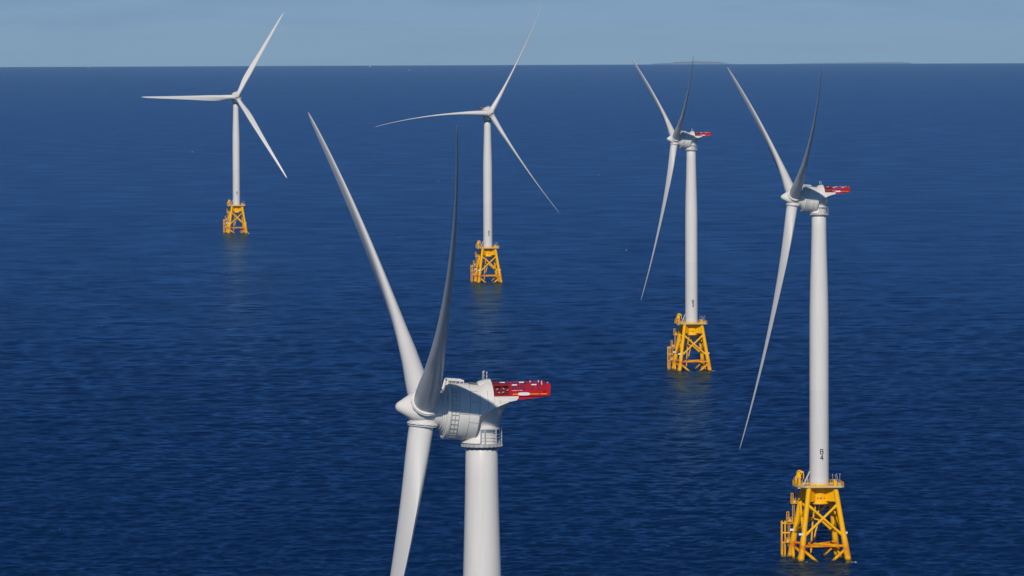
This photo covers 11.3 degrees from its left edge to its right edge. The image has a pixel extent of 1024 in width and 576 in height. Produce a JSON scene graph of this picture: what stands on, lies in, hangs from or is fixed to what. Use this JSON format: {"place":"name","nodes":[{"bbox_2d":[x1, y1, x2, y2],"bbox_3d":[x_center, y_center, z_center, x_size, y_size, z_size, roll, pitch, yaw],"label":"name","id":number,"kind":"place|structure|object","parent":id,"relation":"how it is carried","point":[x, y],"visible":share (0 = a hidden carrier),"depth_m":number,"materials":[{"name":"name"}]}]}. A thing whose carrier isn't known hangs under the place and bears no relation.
{"place":"outdoors","nodes":[
{"label":"outdoors","id":0,"kind":"place"},
{"bbox_2d":[0,63,1023,575],"bbox_3d":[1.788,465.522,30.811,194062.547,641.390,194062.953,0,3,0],"label":"sea","id":1,"kind":"structure","parent":0,"point":[188,387],"depth_m":2683.49,"materials":[{"name":"liquid"}]},
{"bbox_2d":[144,14,286,233],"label":"wind turbine","id":2,"kind":"object","parent":1,"relation":"on","point":[235,98],"visible":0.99,"depth_m":3816.55,"materials":[{"name":"white metal"}]},
{"bbox_2d":[308,113,549,575],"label":"wind turbine","id":3,"kind":"object","parent":1,"relation":"in","point":[468,414],"visible":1,"depth_m":640.09,"materials":[{"name":"white metal"}]},
{"bbox_2d":[376,6,557,282],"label":"wind turbine","id":4,"kind":"object","parent":1,"relation":"on","point":[486,249],"visible":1,"depth_m":3041.86,"materials":[{"name":"white metal"}]},
{"bbox_2d":[631,58,711,371],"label":"wind turbine","id":5,"kind":"object","parent":1,"relation":"on","point":[691,325],"visible":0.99,"depth_m":2240.22,"materials":[{"name":"white metal"}]},
{"bbox_2d":[727,67,851,562],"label":"wind turbine","id":6,"kind":"object","parent":1,"relation":"in","point":[819,488],"visible":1,"depth_m":1434.19,"materials":[{"name":"white metal"}]},
{"bbox_2d":[0,0,1023,66],"label":"sky","id":7,"kind":"structure","parent":0,"point":[33,33],"materials":[{"name":"blue"}]},
{"bbox_2d":[658,61,726,63],"bbox_3d":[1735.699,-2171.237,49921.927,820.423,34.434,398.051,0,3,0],"label":"hills","id":8,"kind":"structure","parent":0,"point":[696,62],"depth_m":49797.89,"materials":[{"name":"grey"}]},
{"bbox_2d":[797,62,911,63],"bbox_3d":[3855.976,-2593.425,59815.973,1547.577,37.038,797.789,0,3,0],"label":"hills","id":9,"kind":"structure","parent":0,"point":[863,63],"depth_m":59601.98,"materials":[{"name":"grey"}]}
]}

